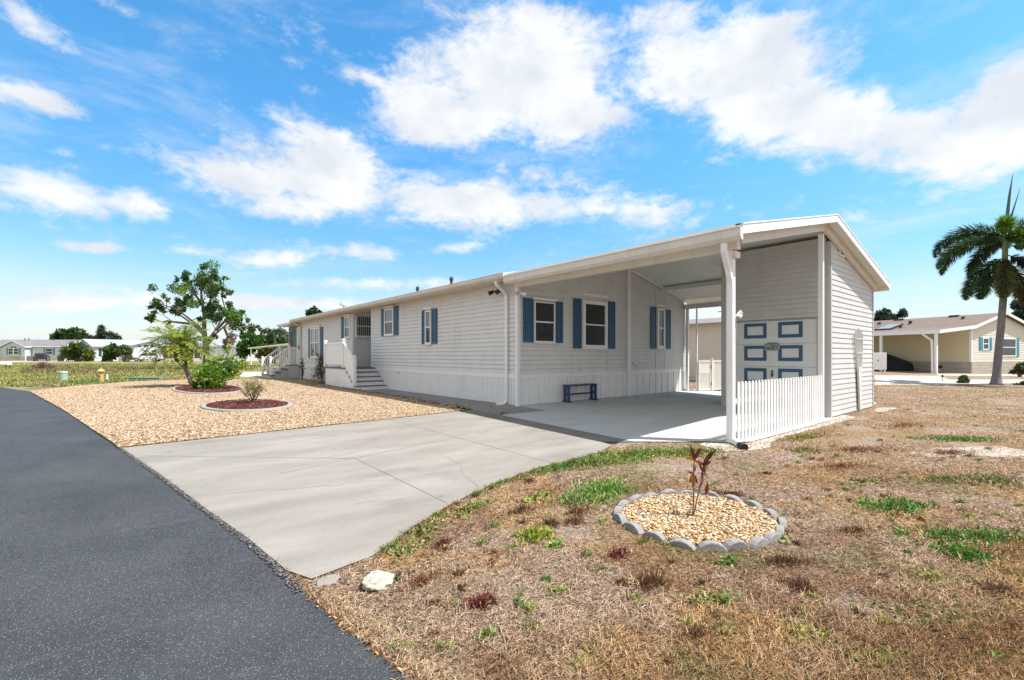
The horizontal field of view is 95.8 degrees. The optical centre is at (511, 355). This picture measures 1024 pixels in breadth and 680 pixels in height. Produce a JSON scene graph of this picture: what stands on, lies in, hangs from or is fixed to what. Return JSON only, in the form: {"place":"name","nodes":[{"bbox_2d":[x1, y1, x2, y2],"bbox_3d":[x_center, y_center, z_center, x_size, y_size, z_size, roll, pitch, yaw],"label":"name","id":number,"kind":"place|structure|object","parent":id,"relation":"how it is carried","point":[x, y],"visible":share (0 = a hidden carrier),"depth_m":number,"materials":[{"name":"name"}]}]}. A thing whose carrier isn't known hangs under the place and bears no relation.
{"place":"outdoors","nodes":[
{"label":"outdoors","id":0,"kind":"place"},
{"bbox_2d":[0,361,66,361],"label":"street","id":1,"kind":"structure","parent":0,"point":[33,361],"depth_m":81.84,"materials":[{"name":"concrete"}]},
{"bbox_2d":[33,353,50,360],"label":"parked car","id":2,"kind":"object","parent":1,"relation":"on","point":[37,356],"visible":0.99,"depth_m":84.62,"materials":[{"name":"black paint"}]},
{"bbox_2d":[134,352,163,361],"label":"parked car","id":3,"kind":"object","parent":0,"point":[136,359],"visible":0.46,"depth_m":82.26,"materials":[{"name":"white paint"}]},
{"bbox_2d":[0,387,412,679],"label":"road","id":4,"kind":"structure","parent":0,"point":[116,563],"depth_m":2.98,"materials":[{"name":"grey asphalt"}]},
{"bbox_2d":[118,447,304,592],"bbox_3d":[-3.524,1.419,4.879,5.882,0.150,0.142,0,0,41],"label":"road grit","id":5,"kind":"object","parent":4,"relation":"on","point":[261,554],"visible":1,"depth_m":3.89,"materials":[{"name":"grey gravel"}]},
{"bbox_2d":[240,372,266,376],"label":"driveway","id":6,"kind":"structure","parent":0,"point":[249,374],"depth_m":33.01,"materials":[{"name":"concrete"}]},
{"bbox_2d":[253,343,278,364],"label":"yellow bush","id":7,"kind":"object","parent":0,"point":[265,353],"visible":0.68,"depth_m":61.68,"materials":[{"name":"green plant"}]},
{"bbox_2d":[123,411,610,578],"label":"driveway","id":8,"kind":"structure","parent":0,"point":[327,522],"depth_m":5.64,"materials":[{"name":"concrete"}]},
{"bbox_2d":[128,419,547,502],"bbox_3d":[-2.055,1.399,6.630,4.701,0.126,4.344,0,0,37],"label":"driveway joint","id":9,"kind":"object","parent":8,"relation":"on","point":[357,459],"visible":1,"depth_m":6.18,"materials":[{"name":"grey concrete"}]},
{"bbox_2d":[0,359,1023,679],"bbox_3d":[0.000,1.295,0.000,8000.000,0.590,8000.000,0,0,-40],"label":"lawn","id":10,"kind":"structure","parent":0,"point":[848,431],"depth_m":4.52,"materials":[{"name":"plant"}]},
{"bbox_2d":[0,338,80,360],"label":"bungalow","id":11,"kind":"object","parent":10,"relation":"on","point":[15,350],"visible":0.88,"depth_m":91.23,"materials":[{"name":"white"}]},
{"bbox_2d":[31,361,56,368],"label":"dry bush","id":12,"kind":"object","parent":10,"relation":"on","point":[43,365],"visible":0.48,"depth_m":44.84,"materials":[{"name":"brown plant"}]},
{"bbox_2d":[59,371,67,380],"bbox_3d":[-23.544,1.080,24.300,0.356,0.540,0.351,0,0,-40],"label":"utility pedestal","id":13,"kind":"object","parent":10,"relation":"on","point":[63,375],"visible":0.94,"depth_m":24.18,"materials":[{"name":"green plastic"}]},
{"bbox_2d":[49,326,88,339],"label":"round tree","id":14,"kind":"object","parent":10,"relation":"on","point":[72,333],"visible":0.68,"depth_m":124.11,"materials":[{"name":"green plant"}]},
{"bbox_2d":[56,340,98,361],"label":"bush","id":15,"kind":"object","parent":10,"relation":"on","point":[75,351],"visible":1,"depth_m":81.55,"materials":[{"name":"green plant"}]},
{"bbox_2d":[82,324,124,339],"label":"feathery tree","id":16,"kind":"object","parent":10,"relation":"on","point":[101,333],"visible":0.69,"depth_m":124.34,"materials":[{"name":"green plant"}]},
{"bbox_2d":[27,378,184,388],"bbox_3d":[-20.021,1.338,23.706,3.082,0.001,9.446,0,0,14],"label":"dirt edge","id":17,"kind":"object","parent":10,"relation":"on","point":[98,383],"visible":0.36,"depth_m":20.13,"materials":[{"name":"brown soil"}]},
{"bbox_2d":[96,368,104,381],"bbox_3d":[-20.867,0.980,23.483,0.373,0.740,0.386,0,0,-40],"label":"fire hydrant","id":18,"kind":"object","parent":17,"relation":"on","point":[100,374],"visible":0.91,"depth_m":23.42,"materials":[{"name":"yellow metal"}]},
{"bbox_2d":[100,342,121,361],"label":"leafy bush","id":19,"kind":"object","parent":10,"relation":"on","point":[110,354],"visible":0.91,"depth_m":80.76,"materials":[{"name":"green plant"}]},
{"bbox_2d":[0,363,240,386],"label":"verge turf","id":20,"kind":"structure","parent":10,"relation":"on","point":[12,376],"depth_m":28.91,"materials":[{"name":"green plant"}]},
{"bbox_2d":[116,344,134,361],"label":"leafy bush","id":21,"kind":"object","parent":10,"relation":"on","point":[124,349],"visible":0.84,"depth_m":80.78,"materials":[{"name":"green plant"}]},
{"bbox_2d":[79,339,201,360],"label":"gabled house","id":22,"kind":"structure","parent":10,"relation":"on","point":[98,344],"depth_m":90.08,"materials":[{"name":"white"}]},
{"bbox_2d":[19,363,269,373],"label":"tall weeds","id":23,"kind":"object","parent":10,"relation":"on","point":[71,370],"visible":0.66,"depth_m":42.45,"materials":[{"name":"green plant"}]},
{"bbox_2d":[124,377,165,379],"bbox_3d":[-20.737,1.278,26.200,1.960,0.125,0.560,0,0,0],"label":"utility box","id":24,"kind":"object","parent":10,"relation":"on","point":[144,377],"visible":0.81,"depth_m":25.95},
{"bbox_2d":[143,259,262,365],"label":"broadleaf tree","id":25,"kind":"object","parent":10,"relation":"on","point":[232,319],"visible":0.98,"depth_m":45.77,"materials":[{"name":"green plant"}]},
{"bbox_2d":[157,343,259,360],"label":"porch house","id":26,"kind":"structure","parent":10,"relation":"on","point":[217,350],"depth_m":92.00,"materials":[{"name":"white"}]},
{"bbox_2d":[29,379,463,447],"bbox_3d":[-11.215,1.336,17.044,10.100,0.013,22.817,0,0,-40],"label":"gravel bed","id":27,"kind":"object","parent":10,"relation":"on","point":[185,380],"visible":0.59,"depth_m":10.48,"materials":[{"name":"beige gravel"}]},
{"bbox_2d":[171,384,244,393],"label":"concrete kerb","id":28,"kind":"structure","parent":27,"relation":"on","point":[173,389],"depth_m":16.35,"materials":[{"name":"grey concrete"}]},
{"bbox_2d":[38,380,426,440],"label":"leaf bits","id":29,"kind":"object","parent":27,"relation":"on","point":[211,396],"visible":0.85,"depth_m":14.31,"materials":[{"name":"brown plant"}]},
{"bbox_2d":[200,399,292,411],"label":"concrete kerb","id":30,"kind":"structure","parent":27,"relation":"on","point":[204,407],"depth_m":11.17,"materials":[{"name":"grey concrete"}]},
{"bbox_2d":[310,383,469,408],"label":"river stones","id":31,"kind":"object","parent":27,"relation":"on","point":[454,405],"visible":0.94,"depth_m":14.20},
{"label":"mulch bed","id":32,"kind":"structure","parent":27,"relation":"on","visible":0},
{"bbox_2d":[206,399,287,408],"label":"mulch","id":33,"kind":"object","parent":32,"relation":"on","point":[242,404],"visible":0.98,"depth_m":12.12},
{"bbox_2d":[237,375,273,402],"bbox_3d":[-7.069,0.903,12.616,0.896,0.788,0.841,0,0,17],"label":"twiggy shrub","id":34,"kind":"object","parent":32,"relation":"on","point":[255,389],"visible":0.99,"depth_m":12.57,"materials":[{"name":"green plant"}]},
{"bbox_2d":[235,333,287,362],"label":"hedge","id":35,"kind":"object","parent":10,"relation":"on","point":[242,349],"visible":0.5,"depth_m":71.33,"materials":[{"name":"green plant"}]},
{"bbox_2d":[248,343,287,364],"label":"lane shelter","id":36,"kind":"object","parent":10,"relation":"on","point":[270,346],"visible":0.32,"depth_m":60.10,"materials":[{"name":"white plastic"}]},
{"bbox_2d":[259,326,287,363],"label":"tree","id":37,"kind":"object","parent":10,"relation":"on","point":[268,332],"visible":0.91,"depth_m":61.80,"materials":[{"name":"green plant"}]},
{"bbox_2d":[261,345,298,378],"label":"porch stairs","id":38,"kind":"structure","parent":10,"relation":"on","point":[286,369],"depth_m":27.92,"materials":[{"name":"grey paint"}]},
{"bbox_2d":[305,305,322,315],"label":"tree","id":39,"kind":"object","parent":10,"relation":"on","point":[312,310],"visible":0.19,"depth_m":57.64,"materials":[{"name":"green plant"}]},
{"bbox_2d":[310,354,327,383],"bbox_3d":[-9.206,0.686,22.411,0.968,1.707,1.245,0,0,-40],"label":"rosemary shrub","id":40,"kind":"object","parent":10,"relation":"on","point":[318,367],"visible":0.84,"depth_m":22.39,"materials":[{"name":"green plant"}]},
{"bbox_2d":[316,575,339,588],"bbox_3d":[-1.220,1.508,3.067,0.175,0.052,0.138,0,0,-40],"label":"rock","id":41,"kind":"object","parent":10,"relation":"on","point":[320,582],"visible":0.6,"depth_m":3.05,"materials":[{"name":"grey stone"}]},
{"bbox_2d":[323,339,385,389],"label":"entry steps","id":42,"kind":"structure","parent":10,"relation":"on","point":[338,353],"depth_m":18.98,"materials":[{"name":"white plastic"}]},
{"bbox_2d":[305,589,428,679],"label":"fallen leaves","id":43,"kind":"object","parent":10,"relation":"on","point":[376,652],"visible":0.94,"depth_m":2.46,"materials":[{"name":"brown dry leaves"}]},
{"bbox_2d":[362,570,394,591],"bbox_3d":[-0.876,1.486,3.049,0.195,0.112,0.268,6,-6,22],"label":"rock","id":44,"kind":"object","parent":10,"relation":"on","point":[378,580],"visible":0.92,"depth_m":2.98,"materials":[{"name":"stone"}]},
{"bbox_2d":[299,582,479,679],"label":"verge grass","id":45,"kind":"structure","parent":10,"relation":"on","point":[370,625],"depth_m":2.50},
{"bbox_2d":[365,389,544,414],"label":"walkway","id":46,"kind":"structure","parent":10,"relation":"on","point":[482,406],"depth_m":12.94,"materials":[{"name":"concrete"}]},
{"bbox_2d":[277,270,684,404],"bbox_3d":[-4.111,-0.933,24.058,9.509,4.588,23.716,0,0,-40],"label":"mobile home","id":47,"kind":"object","parent":10,"relation":"on","point":[455,340],"visible":0.84,"depth_m":14.96,"materials":[{"name":"white plastic"}]},
{"bbox_2d":[297,327,299,363],"bbox_3d":[-13.044,-0.610,28.326,0.090,2.280,0.800,0,0,-40],"label":"door","id":48,"kind":"structure","parent":47,"relation":"in","point":[298,328],"depth_m":28.25,"materials":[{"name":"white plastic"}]},
{"bbox_2d":[309,325,320,357],"bbox_3d":[-10.924,-0.760,25.694,0.108,1.780,1.780,0,0,-40],"label":"window","id":49,"kind":"structure","parent":47,"relation":"in","point":[314,332],"depth_m":25.68,"materials":[{"name":"white glass"}]},
{"bbox_2d":[343,314,350,338],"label":"window","id":50,"kind":"structure","parent":47,"relation":"in","point":[347,320],"depth_m":21.91,"materials":[{"name":"white plastic"}]},
{"bbox_2d":[354,313,370,337],"bbox_3d":[-6.976,-1.425,21.818,0.900,1.130,0.108,0,0,-40],"label":"window","id":51,"kind":"structure","parent":47,"relation":"in","point":[363,323],"depth_m":21.78,"materials":[{"name":"glass"}]},
{"bbox_2d":[383,305,394,335],"bbox_3d":[-4.897,-1.380,18.428,0.108,1.180,0.940,0,0,-40],"label":"window","id":52,"kind":"structure","parent":47,"relation":"in","point":[388,313],"depth_m":18.41,"materials":[{"name":"white glass"}]},
{"bbox_2d":[423,307,432,344],"bbox_3d":[-2.899,-1.025,16.019,0.108,1.290,0.520,0,0,-40],"label":"window","id":53,"kind":"structure","parent":47,"relation":"in","point":[428,313],"depth_m":16.01,"materials":[{"name":"white plastic"}]},
{"bbox_2d":[532,297,557,343],"bbox_3d":[0.913,-0.975,12.965,0.920,1.270,0.108,0,0,-40],"label":"window","id":54,"kind":"structure","parent":47,"relation":"in","point":[544,312],"depth_m":12.96,"materials":[{"name":"glass"}]},
{"bbox_2d":[582,300,608,349],"bbox_3d":[2.576,-0.940,14.351,1.190,1.500,0.098,0,0,-40],"label":"window","id":55,"kind":"structure","parent":47,"relation":"in","point":[594,313],"depth_m":14.34,"materials":[{"name":"glass"}]},
{"bbox_2d":[656,308,665,348],"bbox_3d":[5.358,-0.975,16.659,0.520,1.470,0.098,0,0,-40],"label":"window","id":56,"kind":"structure","parent":47,"relation":"in","point":[660,317],"depth_m":16.64,"materials":[{"name":"white plastic"}]},
{"bbox_2d":[374,451,605,554],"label":"edge grass","id":57,"kind":"structure","parent":10,"relation":"on","point":[448,508],"depth_m":4.44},
{"bbox_2d":[459,410,632,441],"bbox_3d":[0.373,1.392,9.469,0.455,0.113,4.700,0,0,-40],"label":"paver strip","id":58,"kind":"object","parent":10,"relation":"on","point":[596,437],"visible":1,"depth_m":9.05,"materials":[{"name":"concrete"}]},
{"bbox_2d":[421,476,763,616],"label":"red weeds","id":59,"kind":"object","parent":10,"relation":"on","point":[482,601],"visible":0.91,"depth_m":3.47,"materials":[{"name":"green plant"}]},
{"bbox_2d":[613,513,627,525],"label":"edging stone","id":60,"kind":"object","parent":10,"relation":"on","point":[621,518],"visible":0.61,"depth_m":4.18,"materials":[{"name":"concrete"}]},
{"bbox_2d":[622,522,644,535],"bbox_3d":[1.053,1.504,4.017,0.075,0.108,0.224,4,-2,-26],"label":"edging stone","id":61,"kind":"object","parent":10,"relation":"on","point":[636,528],"visible":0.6,"depth_m":3.97,"materials":[{"name":"concrete"}]},
{"bbox_2d":[642,531,667,543],"bbox_3d":[1.188,1.524,3.844,0.066,0.120,0.225,8,-2,-41],"label":"edging stone","id":62,"kind":"object","parent":10,"relation":"on","point":[655,535],"visible":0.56,"depth_m":3.82,"materials":[{"name":"concrete"}]},
{"bbox_2d":[659,489,678,496],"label":"edging stone","id":63,"kind":"object","parent":10,"relation":"on","point":[668,491],"visible":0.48,"depth_m":4.93,"materials":[{"name":"concrete"}]},
{"bbox_2d":[503,389,836,441],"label":"carport slab","id":64,"kind":"structure","parent":10,"relation":"on","point":[684,416],"depth_m":10.57,"materials":[{"name":"grey concrete"}]},
{"bbox_2d":[562,383,597,402],"bbox_3d":[2.015,1.093,13.625,1.220,0.515,0.300,0,0,-40],"label":"bench","id":65,"kind":"object","parent":64,"relation":"on","point":[568,393],"visible":0.98,"depth_m":13.45,"materials":[{"name":"blue paint"}]},
{"bbox_2d":[503,214,890,450],"bbox_3d":[5.326,-0.839,12.759,9.630,4.688,6.361,0,0,-40],"label":"carport","id":66,"kind":"object","parent":64,"relation":"on","point":[686,268],"visible":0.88,"depth_m":10.73,"materials":[{"name":"white metal"}]},
{"bbox_2d":[698,358,720,390],"bbox_3d":[7.860,0.735,17.863,1.753,1.270,0.100,0,0,-23],"label":"lattice fence","id":67,"kind":"object","parent":64,"relation":"on","point":[707,366],"visible":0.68,"depth_m":17.73,"materials":[{"name":"beige plastic"}]},
{"bbox_2d":[735,375,821,439],"bbox_3d":[5.492,0.963,9.348,4.330,1.025,0.053,0,0,-40],"label":"picket fence","id":68,"kind":"object","parent":64,"relation":"on","point":[768,399],"visible":0.97,"depth_m":9.07,"materials":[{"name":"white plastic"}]},
{"bbox_2d":[668,538,695,551],"bbox_3d":[1.356,1.523,3.698,0.213,0.112,0.075,1,2,34],"label":"edging stone","id":69,"kind":"object","parent":10,"relation":"on","point":[688,545],"visible":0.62,"depth_m":3.67,"materials":[{"name":"concrete"}]},
{"bbox_2d":[620,493,777,546],"bbox_3d":[1.738,1.510,4.319,1.470,0.031,1.290,0,0,-40],"label":"pebble bed","id":70,"kind":"object","parent":10,"relation":"on","point":[700,519],"visible":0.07,"depth_m":4.18,"materials":[{"name":"beige gravel"}]},
{"bbox_2d":[676,445,716,517],"bbox_3d":[1.782,1.177,4.346,0.482,0.704,0.218,0,0,-31],"label":"red leaved plant","id":71,"kind":"object","parent":70,"relation":"on","point":[693,478],"visible":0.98,"depth_m":4.30,"materials":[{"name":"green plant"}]},
{"bbox_2d":[380,420,1023,654],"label":"brown tufts","id":72,"kind":"object","parent":10,"relation":"on","point":[652,578],"visible":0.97,"depth_m":3.38,"materials":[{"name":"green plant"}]},
{"bbox_2d":[685,307,720,380],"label":"beige house","id":73,"kind":"structure","parent":10,"relation":"on","point":[709,332],"depth_m":25.12,"materials":[{"name":"beige paint"}]},
{"bbox_2d":[383,406,1023,671],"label":"weeds","id":74,"kind":"object","parent":10,"relation":"on","point":[517,600],"visible":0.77,"depth_m":3.10,"materials":[{"name":"brown plant"}]},
{"bbox_2d":[383,473,1023,679],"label":"broadleaf weeds","id":75,"kind":"object","parent":10,"relation":"on","point":[407,547],"visible":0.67,"depth_m":3.12,"materials":[{"name":"green plant"}]},
{"bbox_2d":[697,540,727,552],"bbox_3d":[1.570,1.525,3.647,0.229,0.124,0.075,-4,-5,6],"label":"edging stone","id":76,"kind":"object","parent":10,"relation":"on","point":[709,545],"visible":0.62,"depth_m":3.62,"materials":[{"name":"concrete"}]},
{"bbox_2d":[723,494,742,501],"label":"edging stone","id":77,"kind":"object","parent":10,"relation":"on","point":[732,497],"visible":0.44,"depth_m":4.78,"materials":[{"name":"concrete"}]},
{"bbox_2d":[723,538,748,551],"bbox_3d":[1.775,1.519,3.677,0.213,0.128,0.069,2,5,-16],"label":"edging stone","id":78,"kind":"object","parent":10,"relation":"on","point":[733,543],"visible":0.61,"depth_m":3.65,"materials":[{"name":"concrete"}]},
{"bbox_2d":[743,500,763,510],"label":"edging stone","id":79,"kind":"object","parent":10,"relation":"on","point":[754,503],"visible":0.48,"depth_m":4.59,"materials":[{"name":"concrete"}]},
{"bbox_2d":[491,430,1023,568],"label":"green weeds","id":80,"kind":"object","parent":10,"relation":"on","point":[599,490],"visible":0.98,"depth_m":5.03,"materials":[{"name":"green plant"}]},
{"bbox_2d":[747,536,769,549],"bbox_3d":[1.990,1.529,3.745,0.221,0.115,0.074,-5,0,-32],"label":"edging stone","id":81,"kind":"object","parent":10,"relation":"on","point":[755,542],"visible":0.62,"depth_m":3.71,"materials":[{"name":"concrete"}]},
{"bbox_2d":[762,508,778,517],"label":"edging stone","id":82,"kind":"object","parent":10,"relation":"on","point":[770,511],"visible":0.43,"depth_m":4.37,"materials":[{"name":"concrete"}]},
{"bbox_2d":[763,532,781,543],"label":"edging stone","id":83,"kind":"object","parent":10,"relation":"on","point":[772,537],"visible":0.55,"depth_m":3.82,"materials":[{"name":"concrete"}]},
{"bbox_2d":[700,415,855,450],"bbox_3d":[5.780,1.482,9.400,6.600,0.020,0.850,0,0,-40],"label":"footing","id":84,"kind":"object","parent":10,"relation":"on","point":[711,444],"visible":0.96,"depth_m":8.01,"materials":[{"name":"concrete"}]},
{"bbox_2d":[775,525,784,534],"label":"edging stone","id":85,"kind":"object","parent":10,"relation":"on","point":[779,529],"visible":0.49,"depth_m":3.97,"materials":[{"name":"concrete"}]},
{"bbox_2d":[776,517,786,528],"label":"edging stone","id":86,"kind":"object","parent":10,"relation":"on","point":[781,521],"visible":0.48,"depth_m":4.16,"materials":[{"name":"concrete"}]},
{"bbox_2d":[721,237,875,417],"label":"shed","id":87,"kind":"structure","parent":10,"relation":"on","point":[776,293],"depth_m":11.86,"materials":[{"name":"white plastic"}]},
{"bbox_2d":[765,342,779,349],"bbox_3d":[6.722,-0.245,11.968,0.030,0.210,0.360,0,0,-40],"label":"address plaque","id":88,"kind":"object","parent":87,"relation":"attached to","point":[772,345],"visible":1,"depth_m":11.96,"materials":[{"name":"grey metal"}]},
{"bbox_2d":[735,317,817,415],"bbox_3d":[6.736,0.260,11.967,0.050,2.410,2.040,0,0,-40],"label":"garage door","id":89,"kind":"structure","parent":87,"relation":"in","point":[798,359],"depth_m":11.91,"materials":[{"name":"grey paint"}]},
{"bbox_2d":[854,328,863,410],"bbox_3d":[9.251,0.366,12.343,0.819,2.212,0.038,0,0,-40],"label":"garden trellis","id":90,"kind":"object","parent":10,"relation":"on","point":[858,338],"visible":1,"depth_m":12.35,"materials":[{"name":"white wood"}]},
{"bbox_2d":[874,353,886,373],"bbox_3d":[27.820,0.565,35.117,0.960,1.580,0.270,0,0,9],"label":"utility cabinet","id":91,"kind":"object","parent":10,"relation":"on","point":[880,361],"visible":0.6,"depth_m":34.99,"materials":[{"name":"white plastic"}]},
{"bbox_2d":[874,308,908,320],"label":"tree","id":92,"kind":"object","parent":10,"relation":"on","point":[884,314],"visible":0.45,"depth_m":94.39,"materials":[{"name":"green plant"}]},
{"bbox_2d":[876,354,913,370],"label":"covered car","id":93,"kind":"object","parent":10,"relation":"on","point":[894,363],"visible":0.44,"depth_m":40.76,"materials":[{"name":"black fabric"}]},
{"bbox_2d":[874,312,1023,373],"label":"cream house","id":94,"kind":"structure","parent":10,"relation":"on","point":[955,344],"depth_m":39.85,"materials":[{"name":"beige paint"}]},
{"bbox_2d":[983,338,988,349],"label":"window","id":95,"kind":"structure","parent":94,"relation":"in","point":[985,340],"depth_m":38.70,"materials":[{"name":"white plastic"}]},
{"bbox_2d":[1003,338,1015,355],"bbox_3d":[42.620,-0.725,39.784,2.350,1.550,0.070,0,0,-20],"label":"window","id":96,"kind":"structure","parent":94,"relation":"in","point":[1009,346],"depth_m":39.87,"materials":[{"name":"grey glass"}]},
{"bbox_2d":[956,374,969,382],"bbox_3d":[24.403,1.373,25.017,0.720,0.756,0.628,0,0,-40],"label":"shrub","id":97,"kind":"object","parent":10,"relation":"on","point":[963,378],"visible":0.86,"depth_m":24.94,"materials":[{"name":"green plant"}]},
{"bbox_2d":[909,446,1023,456],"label":"bare sand","id":98,"kind":"structure","parent":10,"relation":"on","point":[1005,453],"depth_m":7.45,"materials":[{"name":"beige sand"}]},
{"bbox_2d":[932,174,1023,384],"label":"foxtail palm","id":99,"kind":"object","parent":10,"relation":"on","point":[1004,277],"visible":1,"depth_m":24.09,"materials":[{"name":"green plant"}]},
{"bbox_2d":[981,384,1023,386],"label":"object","id":100,"kind":"object","parent":10,"relation":"on","point":[1004,385],"visible":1,"depth_m":23.32,"materials":[{"name":"grey concrete"}]},
{"bbox_2d":[1008,361,1023,376],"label":"plant","id":101,"kind":"object","parent":10,"relation":"on","point":[1018,369],"visible":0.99,"depth_m":32.93,"materials":[{"name":"green plant"}]},
{"bbox_2d":[1009,301,1023,320],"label":"tree","id":102,"kind":"object","parent":10,"relation":"on","point":[1019,311],"visible":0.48,"depth_m":74.66,"materials":[{"name":"green plant"}]},
{"bbox_2d":[0,0,1023,342],"label":"sky","id":103,"kind":"structure","parent":0,"point":[326,154],"materials":[{"name":"blue"}]},
{"bbox_2d":[875,375,1023,384],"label":"neighbour driveway","id":104,"kind":"structure","parent":0,"point":[902,380],"depth_m":26.62,"materials":[{"name":"concrete"}]},
{"bbox_2d":[938,374,1023,375],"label":"neighbour path","id":105,"kind":"structure","parent":0,"point":[976,374],"depth_m":34.99,"materials":[{"name":"concrete"}]},
{"label":"mulch bed","id":106,"kind":"structure","parent":0,"visible":0},
{"bbox_2d":[138,319,221,384],"bbox_3d":[-14.232,-0.154,19.983,3.016,2.994,2.901,0,0,-40],"label":"tree","id":107,"kind":"object","parent":106,"relation":"on","point":[181,345],"visible":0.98,"depth_m":19.64,"materials":[{"name":"green plant"}]},
{"bbox_2d":[175,384,239,392],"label":"mulch","id":108,"kind":"object","parent":106,"relation":"on","point":[227,388],"visible":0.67,"depth_m":17.45,"materials":[{"name":"brown wood"}]},
{"bbox_2d":[187,343,247,388],"bbox_3d":[-11.561,0.524,18.148,1.842,2.064,1.508,0,0,20],"label":"shrub","id":109,"kind":"object","parent":106,"relation":"on","point":[208,377],"visible":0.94,"depth_m":18.00,"materials":[{"name":"green plant"}]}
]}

